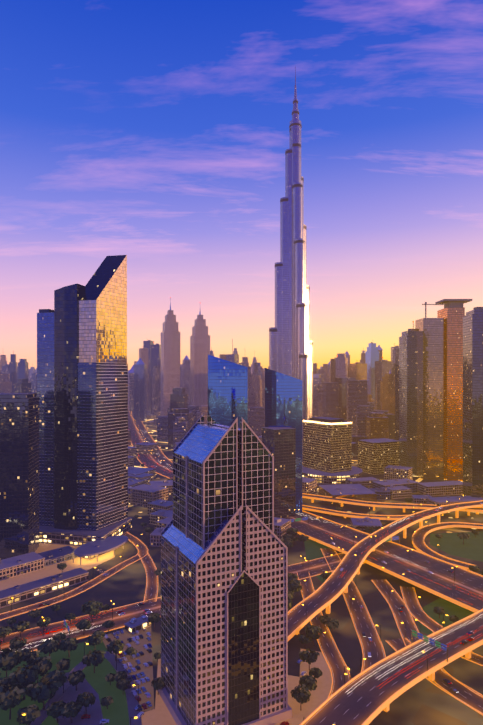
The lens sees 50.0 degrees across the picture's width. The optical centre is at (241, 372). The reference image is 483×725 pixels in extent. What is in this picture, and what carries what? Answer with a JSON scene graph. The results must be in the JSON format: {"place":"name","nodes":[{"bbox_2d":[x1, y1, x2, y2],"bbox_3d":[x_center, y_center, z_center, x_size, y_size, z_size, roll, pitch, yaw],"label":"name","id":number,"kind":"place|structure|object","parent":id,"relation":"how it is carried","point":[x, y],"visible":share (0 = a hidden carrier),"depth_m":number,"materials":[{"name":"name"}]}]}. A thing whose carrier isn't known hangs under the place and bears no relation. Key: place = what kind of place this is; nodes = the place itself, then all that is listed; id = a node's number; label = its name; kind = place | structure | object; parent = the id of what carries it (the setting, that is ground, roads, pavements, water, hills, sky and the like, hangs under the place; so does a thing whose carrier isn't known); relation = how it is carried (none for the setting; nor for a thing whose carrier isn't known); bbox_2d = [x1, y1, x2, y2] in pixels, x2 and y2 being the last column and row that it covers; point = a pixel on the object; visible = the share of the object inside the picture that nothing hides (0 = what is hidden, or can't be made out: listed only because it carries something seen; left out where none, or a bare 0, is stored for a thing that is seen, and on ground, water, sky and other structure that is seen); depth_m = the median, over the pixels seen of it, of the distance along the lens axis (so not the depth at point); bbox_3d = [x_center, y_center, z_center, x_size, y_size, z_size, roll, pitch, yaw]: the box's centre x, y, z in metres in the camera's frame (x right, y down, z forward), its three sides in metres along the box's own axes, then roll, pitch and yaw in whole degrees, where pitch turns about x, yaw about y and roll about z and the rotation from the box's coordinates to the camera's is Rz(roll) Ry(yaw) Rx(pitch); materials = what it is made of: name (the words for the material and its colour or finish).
{"place":"outdoors","nodes":[
{"label":"outdoors","id":0,"kind":"place"},
{"bbox_2d":[0,543,114,590],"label":"plaza","id":1,"kind":"structure","parent":0,"point":[53,569],"depth_m":466.91,"materials":[{"name":"concrete"}]},
{"bbox_2d":[0,393,38,559],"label":"edge tower","id":2,"kind":"structure","parent":1,"relation":"on","point":[19,473],"depth_m":484.18,"materials":[{"name":"black glass"}]},
{"bbox_2d":[0,552,44,580],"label":"building","id":3,"kind":"structure","parent":1,"relation":"on","point":[15,566],"depth_m":453.11,"materials":[{"name":"concrete"}]},
{"bbox_2d":[37,546,78,566],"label":"building","id":4,"kind":"structure","parent":1,"relation":"on","point":[57,555],"depth_m":483.91,"materials":[{"name":"concrete"}]},
{"bbox_2d":[73,535,127,564],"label":"canopy roof","id":5,"kind":"structure","parent":1,"relation":"on","point":[109,543],"depth_m":498.37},
{"bbox_2d":[9,354,374,412],"bbox_3d":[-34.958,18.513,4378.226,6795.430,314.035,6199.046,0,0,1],"label":"buildings","id":6,"kind":"structure","parent":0,"point":[178,397],"depth_m":1603.04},
{"bbox_2d":[141,652,328,724],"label":"plaza","id":7,"kind":"structure","parent":0,"point":[159,714],"depth_m":272.36,"materials":[{"name":"concrete"}]},
{"bbox_2d":[151,677,163,694],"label":"tree","id":8,"kind":"object","parent":7,"relation":"on","point":[158,683],"visible":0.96,"depth_m":281.10,"materials":[{"name":"green plant"}]},
{"bbox_2d":[155,414,291,724],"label":"tower","id":9,"kind":"structure","parent":7,"relation":"on","point":[224,604],"depth_m":255.26,"materials":[{"name":"stone"}]},
{"bbox_2d":[290,684,310,710],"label":"tree","id":10,"kind":"object","parent":7,"relation":"on","point":[302,695],"visible":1,"depth_m":269.02,"materials":[{"name":"green plant"}]},
{"bbox_2d":[299,675,316,690],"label":"tree","id":11,"kind":"object","parent":7,"relation":"on","point":[309,682],"visible":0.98,"depth_m":278.48,"materials":[{"name":"green plant"}]},
{"bbox_2d":[0,419,482,724],"bbox_3d":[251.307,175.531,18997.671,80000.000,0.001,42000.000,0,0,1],"label":"ground","id":12,"kind":"structure","parent":0,"point":[424,701],"depth_m":397.56,"materials":[{"name":"asphalt"}]},
{"bbox_2d":[0,626,11,641],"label":"tree","id":13,"kind":"object","parent":12,"relation":"on","point":[6,630],"visible":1,"depth_m":335.54,"materials":[{"name":"green plant"}]},
{"bbox_2d":[9,637,26,648],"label":"tree","id":14,"kind":"object","parent":12,"relation":"on","point":[15,642],"visible":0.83,"depth_m":319.33,"materials":[{"name":"green plant"}]},
{"bbox_2d":[11,620,29,636],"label":"tree","id":15,"kind":"object","parent":12,"relation":"on","point":[21,626],"visible":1,"depth_m":342.10,"materials":[{"name":"green plant"}]},
{"bbox_2d":[0,568,88,607],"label":"shop row","id":16,"kind":"object","parent":12,"relation":"on","point":[35,588],"visible":1,"depth_m":411.63,"materials":[{"name":"concrete"}]},
{"bbox_2d":[0,641,128,724],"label":"park grass","id":17,"kind":"structure","parent":12,"relation":"on","point":[116,712],"depth_m":288.85,"materials":[{"name":"plant"}]},
{"bbox_2d":[0,647,22,676],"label":"tree","id":18,"kind":"object","parent":17,"relation":"on","point":[10,659],"visible":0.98,"depth_m":292.31,"materials":[{"name":"green plant"}]},
{"bbox_2d":[0,682,27,719],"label":"tree","id":19,"kind":"object","parent":17,"relation":"on","point":[10,698],"visible":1,"depth_m":258.90,"materials":[{"name":"green plant"}]},
{"bbox_2d":[8,664,39,699],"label":"tree","id":20,"kind":"object","parent":17,"relation":"on","point":[27,675],"visible":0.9,"depth_m":275.05,"materials":[{"name":"green plant"}]},
{"bbox_2d":[16,704,40,724],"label":"tree","id":21,"kind":"object","parent":17,"relation":"on","point":[31,712],"visible":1,"depth_m":252.45,"materials":[{"name":"green plant"}]},
{"bbox_2d":[27,656,51,682],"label":"tree","id":22,"kind":"object","parent":17,"relation":"on","point":[44,664],"visible":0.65,"depth_m":291.28,"materials":[{"name":"green plant"}]},
{"bbox_2d":[27,677,61,710],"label":"tree","id":23,"kind":"object","parent":17,"relation":"on","point":[41,693],"visible":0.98,"depth_m":266.37,"materials":[{"name":"green plant"}]},
{"bbox_2d":[37,639,59,659],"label":"tree","id":24,"kind":"object","parent":17,"relation":"on","point":[50,646],"visible":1,"depth_m":313.64,"materials":[{"name":"green plant"}]},
{"bbox_2d":[59,637,78,656],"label":"tree","id":25,"kind":"object","parent":17,"relation":"on","point":[68,644],"visible":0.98,"depth_m":316.36,"materials":[{"name":"green plant"}]},
{"bbox_2d":[82,649,105,672],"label":"tree","id":26,"kind":"object","parent":17,"relation":"on","point":[95,658],"visible":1,"depth_m":300.22,"materials":[{"name":"green plant"}]},
{"bbox_2d":[87,633,103,645],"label":"tree","id":27,"kind":"object","parent":17,"relation":"on","point":[93,638],"visible":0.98,"depth_m":324.60,"materials":[{"name":"green plant"}]},
{"bbox_2d":[116,679,129,694],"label":"tree","id":28,"kind":"object","parent":17,"relation":"on","point":[121,684],"visible":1,"depth_m":280.52,"materials":[{"name":"green plant"}]},
{"bbox_2d":[0,532,147,620],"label":"road","id":29,"kind":"structure","parent":12,"relation":"on","point":[141,547],"depth_m":427.73,"materials":[{"name":"asphalt"}]},
{"bbox_2d":[55,672,103,724],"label":"footpath","id":30,"kind":"structure","parent":12,"relation":"on","point":[71,693],"depth_m":270.73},
{"bbox_2d":[39,669,66,695],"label":"tree","id":31,"kind":"object","parent":30,"relation":"on","point":[59,676],"visible":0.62,"depth_m":279.75,"materials":[{"name":"green plant"}]},
{"bbox_2d":[46,700,68,722],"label":"tree","id":32,"kind":"object","parent":30,"relation":"on","point":[54,709],"visible":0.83,"depth_m":257.95,"materials":[{"name":"green plant"}]},
{"bbox_2d":[55,658,70,670],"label":"tree","id":33,"kind":"object","parent":30,"relation":"on","point":[63,664],"visible":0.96,"depth_m":298.28,"materials":[{"name":"green plant"}]},
{"bbox_2d":[61,701,81,722],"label":"tree","id":34,"kind":"object","parent":30,"relation":"on","point":[72,709],"visible":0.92,"depth_m":257.75,"materials":[{"name":"green plant"}]},
{"bbox_2d":[67,670,85,690],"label":"tree","id":35,"kind":"object","parent":30,"relation":"on","point":[75,678],"visible":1,"depth_m":284.11,"materials":[{"name":"green plant"}]},
{"bbox_2d":[76,692,95,712],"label":"tree","id":36,"kind":"object","parent":30,"relation":"on","point":[84,699],"visible":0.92,"depth_m":266.31,"materials":[{"name":"green plant"}]},
{"bbox_2d":[75,619,91,634],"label":"tree","id":37,"kind":"object","parent":12,"relation":"on","point":[83,624],"visible":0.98,"depth_m":344.19,"materials":[{"name":"green plant"}]},
{"bbox_2d":[37,255,131,545],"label":"blade tower","id":38,"kind":"structure","parent":12,"relation":"on","point":[82,379],"depth_m":542.42,"materials":[{"name":"blue glass"}]},
{"bbox_2d":[30,651,141,724],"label":"park path","id":39,"kind":"structure","parent":12,"relation":"on","point":[132,703],"depth_m":280.45,"materials":[{"name":"concrete"}]},
{"bbox_2d":[81,601,102,621],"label":"tree","id":40,"kind":"object","parent":12,"relation":"on","point":[91,608],"visible":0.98,"depth_m":360.73,"materials":[{"name":"green plant"}]},
{"bbox_2d":[2,357,188,448],"bbox_3d":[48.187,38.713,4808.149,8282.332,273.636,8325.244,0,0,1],"label":"skyscraper","id":41,"kind":"structure","parent":12,"relation":"on","point":[180,427],"depth_m":1182.55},
{"bbox_2d":[107,639,124,660],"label":"tree","id":42,"kind":"object","parent":12,"relation":"on","point":[117,647],"visible":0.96,"depth_m":313.75,"materials":[{"name":"green plant"}]},
{"bbox_2d":[1,359,251,441],"bbox_3d":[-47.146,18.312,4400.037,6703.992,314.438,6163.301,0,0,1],"label":"blue residence","id":43,"kind":"structure","parent":12,"relation":"on","point":[162,428],"depth_m":1914.97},
{"bbox_2d":[103,626,153,711],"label":"parking lot","id":44,"kind":"structure","parent":12,"relation":"on","point":[146,657],"depth_m":317.00,"materials":[{"name":"asphalt"}]},
{"bbox_2d":[128,365,133,412],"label":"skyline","id":45,"kind":"structure","parent":12,"relation":"on","point":[131,390],"depth_m":2283.13,"materials":[{"name":"grey concrete"}]},
{"bbox_2d":[124,615,150,633],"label":"kiosk","id":46,"kind":"object","parent":12,"relation":"on","point":[135,624],"visible":0.88,"depth_m":353.02,"materials":[{"name":"concrete"}]},
{"bbox_2d":[134,358,146,420],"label":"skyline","id":47,"kind":"structure","parent":12,"relation":"on","point":[140,390],"depth_m":1890.60,"materials":[{"name":"blue concrete"}]},
{"bbox_2d":[128,473,153,480],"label":"building","id":48,"kind":"structure","parent":12,"relation":"on","point":[141,476],"depth_m":821.13,"materials":[{"name":"concrete"}]},
{"bbox_2d":[139,348,147,410],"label":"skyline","id":49,"kind":"structure","parent":12,"relation":"on","point":[143,354],"depth_m":2293.21,"materials":[{"name":"grey concrete"}]},
{"bbox_2d":[135,442,157,454],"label":"building","id":50,"kind":"structure","parent":12,"relation":"on","point":[146,448],"depth_m":1119.47,"materials":[{"name":"concrete"}]},
{"bbox_2d":[128,484,167,507],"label":"building","id":51,"kind":"structure","parent":12,"relation":"on","point":[143,495],"depth_m":681.11,"materials":[{"name":"silver concrete"}]},
{"bbox_2d":[138,553,157,601],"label":"road","id":52,"kind":"structure","parent":12,"relation":"on","point":[151,591],"depth_m":439.29,"materials":[{"name":"asphalt"}]},
{"bbox_2d":[143,340,153,365],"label":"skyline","id":53,"kind":"structure","parent":12,"relation":"on","point":[148,344],"depth_m":2584.98,"materials":[{"name":"grey glass"}]},
{"bbox_2d":[36,339,263,417],"bbox_3d":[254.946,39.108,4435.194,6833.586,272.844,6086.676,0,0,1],"label":"skyscraper","id":54,"kind":"structure","parent":12,"relation":"on","point":[156,389],"depth_m":2017.90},
{"bbox_2d":[151,344,160,413],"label":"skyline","id":55,"kind":"structure","parent":12,"relation":"on","point":[156,356],"depth_m":2091.11,"materials":[{"name":"grey glass"}]},
{"bbox_2d":[147,499,172,514],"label":"building","id":56,"kind":"structure","parent":12,"relation":"on","point":[159,504],"depth_m":635.18,"materials":[{"name":"concrete"}]},
{"bbox_2d":[161,297,179,415],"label":"twin tower","id":57,"kind":"structure","parent":12,"relation":"on","point":[170,357],"depth_m":1599.41,"materials":[{"name":"silver metal"}]},
{"bbox_2d":[0,553,363,653],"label":"road","id":58,"kind":"structure","parent":12,"relation":"on","point":[315,567],"depth_m":371.09,"materials":[{"name":"asphalt"}]},
{"bbox_2d":[182,355,189,386],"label":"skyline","id":59,"kind":"structure","parent":12,"relation":"on","point":[185,367],"depth_m":2590.65,"materials":[{"name":"grey concrete"}]},
{"bbox_2d":[0,354,374,416],"bbox_3d":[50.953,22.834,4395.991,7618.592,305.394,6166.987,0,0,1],"label":"buildings","id":60,"kind":"structure","parent":12,"relation":"on","point":[255,395],"depth_m":1782.98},
{"bbox_2d":[0,370,388,503],"bbox_3d":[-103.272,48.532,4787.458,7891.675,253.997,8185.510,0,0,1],"label":"buildings","id":61,"kind":"structure","parent":12,"relation":"on","point":[377,425],"depth_m":751.21,"materials":[{"name":"concrete"}]},
{"bbox_2d":[190,310,209,405],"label":"twin tower","id":62,"kind":"structure","parent":12,"relation":"on","point":[199,345],"depth_m":1628.13,"materials":[{"name":"silver metal"}]},
{"bbox_2d":[17,363,382,532],"bbox_3d":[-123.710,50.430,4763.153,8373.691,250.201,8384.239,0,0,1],"label":"skyscraper","id":63,"kind":"structure","parent":12,"relation":"on","point":[361,524],"depth_m":596.18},
{"bbox_2d":[28,368,394,499],"bbox_3d":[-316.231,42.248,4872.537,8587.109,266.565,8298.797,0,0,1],"label":"buildings","id":64,"kind":"structure","parent":12,"relation":"on","point":[255,419],"depth_m":1230.86,"materials":[{"name":"concrete"}]},
{"bbox_2d":[0,368,431,546],"bbox_3d":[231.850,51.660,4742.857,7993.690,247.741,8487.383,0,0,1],"label":"buildings","id":65,"kind":"structure","parent":12,"relation":"on","point":[281,526],"depth_m":682.47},
{"bbox_2d":[208,355,247,427],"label":"glass building","id":66,"kind":"structure","parent":12,"relation":"on","point":[227,393],"depth_m":592.49,"materials":[{"name":"blue glass"}]},
{"bbox_2d":[189,353,347,386],"bbox_3d":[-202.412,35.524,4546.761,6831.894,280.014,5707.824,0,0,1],"label":"skyscraper","id":67,"kind":"structure","parent":12,"relation":"on","point":[341,365],"depth_m":1694.53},
{"bbox_2d":[128,412,412,527],"bbox_3d":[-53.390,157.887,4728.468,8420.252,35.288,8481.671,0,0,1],"label":"low-rise buildings","id":68,"kind":"structure","parent":12,"relation":"on","point":[158,518],"depth_m":754.98,"materials":[{"name":"concrete"}]},
{"bbox_2d":[261,427,295,517],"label":"building","id":69,"kind":"structure","parent":12,"relation":"on","point":[279,443],"depth_m":625.74,"materials":[{"name":"black glass"}]},
{"bbox_2d":[264,368,301,512],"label":"glass building","id":70,"kind":"structure","parent":12,"relation":"on","point":[282,400],"depth_m":646.67,"materials":[{"name":"blue glass"}]},
{"bbox_2d":[269,66,312,458],"bbox_3d":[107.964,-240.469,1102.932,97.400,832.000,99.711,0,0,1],"label":"skyscraper","id":71,"kind":"structure","parent":12,"relation":"on","point":[290,348],"depth_m":1099.29,"materials":[{"name":"grey"}]},
{"bbox_2d":[288,578,300,592],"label":"tree","id":72,"kind":"object","parent":12,"relation":"on","point":[294,586],"visible":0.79,"depth_m":394.74,"materials":[{"name":"green plant"}]},
{"bbox_2d":[305,625,321,645],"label":"tree","id":73,"kind":"object","parent":12,"relation":"on","point":[311,631],"visible":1,"depth_m":330.55,"materials":[{"name":"green plant"}]},
{"bbox_2d":[304,540,331,582],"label":"grass strip","id":74,"kind":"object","parent":12,"relation":"on","point":[313,550],"depth_m":511.64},
{"bbox_2d":[313,374,323,416],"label":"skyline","id":75,"kind":"structure","parent":12,"relation":"on","point":[318,380],"depth_m":1675.79,"materials":[{"name":"brown concrete"}]},
{"bbox_2d":[322,382,338,417],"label":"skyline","id":76,"kind":"structure","parent":12,"relation":"on","point":[330,399],"depth_m":1482.36,"materials":[{"name":"brown concrete"}]},
{"bbox_2d":[302,417,362,483],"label":"office block","id":77,"kind":"structure","parent":12,"relation":"on","point":[327,450],"depth_m":847.66,"materials":[{"name":"glass"},{"name":"concrete"}]},
{"bbox_2d":[330,358,335,381],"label":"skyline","id":78,"kind":"structure","parent":12,"relation":"on","point":[332,370],"depth_m":1877.38,"materials":[{"name":"grey glass"}]},
{"bbox_2d":[335,378,355,420],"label":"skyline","id":79,"kind":"structure","parent":12,"relation":"on","point":[342,382],"depth_m":1472.49,"materials":[{"name":"brown glass"}]},
{"bbox_2d":[347,380,366,435],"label":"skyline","id":80,"kind":"structure","parent":12,"relation":"on","point":[356,392],"depth_m":1374.10,"materials":[{"name":"brown concrete"}]},
{"bbox_2d":[348,362,366,379],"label":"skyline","id":81,"kind":"structure","parent":12,"relation":"on","point":[357,370],"depth_m":1775.22,"materials":[{"name":"brown concrete"}]},
{"bbox_2d":[346,477,379,487],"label":"building","id":82,"kind":"structure","parent":12,"relation":"on","point":[366,482],"depth_m":788.45,"materials":[{"name":"silver metal"}]},
{"bbox_2d":[365,342,378,398],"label":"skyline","id":83,"kind":"structure","parent":12,"relation":"on","point":[371,354],"depth_m":2175.02,"materials":[{"name":"blue concrete"}]},
{"bbox_2d":[358,438,398,474],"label":"office building","id":84,"kind":"structure","parent":12,"relation":"on","point":[377,456],"depth_m":906.98,"materials":[{"name":"gold"}]},
{"bbox_2d":[375,357,392,405],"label":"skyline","id":85,"kind":"structure","parent":12,"relation":"on","point":[387,365],"depth_m":1679.57,"materials":[{"name":"grey concrete"}]},
{"bbox_2d":[296,499,478,711],"bbox_3d":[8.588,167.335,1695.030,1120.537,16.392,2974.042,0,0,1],"label":"bridge piers","id":86,"kind":"structure","parent":12,"relation":"on","point":[431,677],"depth_m":451.02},
{"bbox_2d":[380,369,394,413],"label":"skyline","id":87,"kind":"structure","parent":12,"relation":"on","point":[387,392],"depth_m":1478.25,"materials":[{"name":"brown concrete"}]},
{"bbox_2d":[372,478,419,492],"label":"building","id":88,"kind":"structure","parent":12,"relation":"on","point":[409,483],"depth_m":758.39,"materials":[{"name":"concrete"}]},
{"bbox_2d":[395,348,398,439],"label":"tower","id":89,"kind":"structure","parent":12,"relation":"on","point":[396,394],"depth_m":1007.59,"materials":[{"name":"brown glass"}]},
{"bbox_2d":[399,321,416,475],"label":"tower","id":90,"kind":"structure","parent":12,"relation":"on","point":[408,398],"depth_m":883.36,"materials":[{"name":"brown metal"}]},
{"bbox_2d":[417,481,462,495],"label":"building","id":91,"kind":"structure","parent":12,"relation":"on","point":[443,488],"depth_m":744.20,"materials":[{"name":"grey concrete"}]},
{"bbox_2d":[415,299,471,480],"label":"tower","id":92,"kind":"structure","parent":12,"relation":"on","point":[440,397],"depth_m":850.01,"materials":[{"name":"gold metal"}]},
{"bbox_2d":[418,598,473,634],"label":"grass","id":93,"kind":"structure","parent":12,"relation":"on","point":[451,609],"depth_m":379.25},
{"bbox_2d":[412,522,482,568],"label":"loop ramp","id":94,"kind":"structure","parent":12,"relation":"on","point":[420,534],"depth_m":545.17,"materials":[{"name":"asphalt"}]},
{"bbox_2d":[427,496,482,511],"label":"building","id":95,"kind":"structure","parent":12,"relation":"on","point":[438,501],"depth_m":665.48,"materials":[{"name":"concrete"}]},
{"bbox_2d":[430,531,482,561],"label":"grass","id":96,"kind":"structure","parent":12,"relation":"on","point":[452,544],"depth_m":526.46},
{"bbox_2d":[463,307,482,497],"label":"tower","id":97,"kind":"structure","parent":12,"relation":"on","point":[473,403],"depth_m":677.57,"materials":[{"name":"brown glass"}]},
{"bbox_2d":[0,0,482,369],"label":"sky","id":98,"kind":"structure","parent":0,"point":[154,133],"materials":[{"name":"blue"}]},
{"bbox_2d":[128,412,482,612],"bbox_3d":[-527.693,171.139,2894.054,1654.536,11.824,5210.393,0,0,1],"label":"road","id":99,"kind":"structure","parent":0,"point":[322,530],"depth_m":467.35,"materials":[{"name":"asphalt"}]},
{"bbox_2d":[11,413,463,724],"bbox_3d":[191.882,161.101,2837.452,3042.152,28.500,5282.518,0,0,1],"label":"street lights","id":100,"kind":"object","parent":99,"relation":"on","point":[302,604],"visible":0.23,"depth_m":342.44,"materials":[{"name":"yellow metal"}]},
{"bbox_2d":[300,648,331,692],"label":"plaza","id":101,"kind":"structure","parent":0,"point":[320,663],"depth_m":307.38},
{"bbox_2d":[299,648,319,669],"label":"tree","id":102,"kind":"object","parent":101,"relation":"on","point":[311,656],"visible":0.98,"depth_m":303.97,"materials":[{"name":"green plant"}]},
{"bbox_2d":[297,573,349,698],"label":"road","id":103,"kind":"structure","parent":0,"point":[335,661],"depth_m":327.03,"materials":[{"name":"asphalt"}]},
{"bbox_2d":[320,548,385,671],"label":"road","id":104,"kind":"structure","parent":0,"point":[362,620],"depth_m":359.42,"materials":[{"name":"asphalt"}]},
{"bbox_2d":[302,505,429,519],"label":"road","id":105,"kind":"structure","parent":0,"point":[347,514],"depth_m":621.87,"materials":[{"name":"asphalt"}]},
{"bbox_2d":[288,500,482,640],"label":"road","id":106,"kind":"structure","parent":0,"point":[330,589],"depth_m":418.70,"materials":[{"name":"asphalt"}]},
{"bbox_2d":[300,609,482,724],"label":"road","id":107,"kind":"structure","parent":0,"point":[368,700],"depth_m":271.56,"materials":[{"name":"asphalt"}]},
{"bbox_2d":[345,616,482,692],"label":"light trails","id":108,"kind":"object","parent":107,"relation":"on","point":[414,657],"visible":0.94,"depth_m":286.26,"materials":[{"name":"white"}]},
{"bbox_2d":[411,630,447,661],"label":"gantry","id":109,"kind":"object","parent":107,"relation":"on","point":[429,640],"visible":0.98,"depth_m":293.69,"materials":[{"name":"green metal"}]},
{"bbox_2d":[302,493,482,511],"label":"road","id":110,"kind":"structure","parent":0,"point":[375,504],"depth_m":659.16,"materials":[{"name":"asphalt"}]},
{"bbox_2d":[371,580,482,713],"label":"road","id":111,"kind":"structure","parent":0,"point":[393,599],"depth_m":378.92,"materials":[{"name":"asphalt"}]},
{"bbox_2d":[386,638,482,715],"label":"road","id":112,"kind":"structure","parent":0,"point":[468,697],"depth_m":288.56,"materials":[{"name":"asphalt"}]},
{"bbox_2d":[400,586,482,665],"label":"road","id":113,"kind":"structure","parent":0,"point":[412,603],"depth_m":375.72,"materials":[{"name":"asphalt"}]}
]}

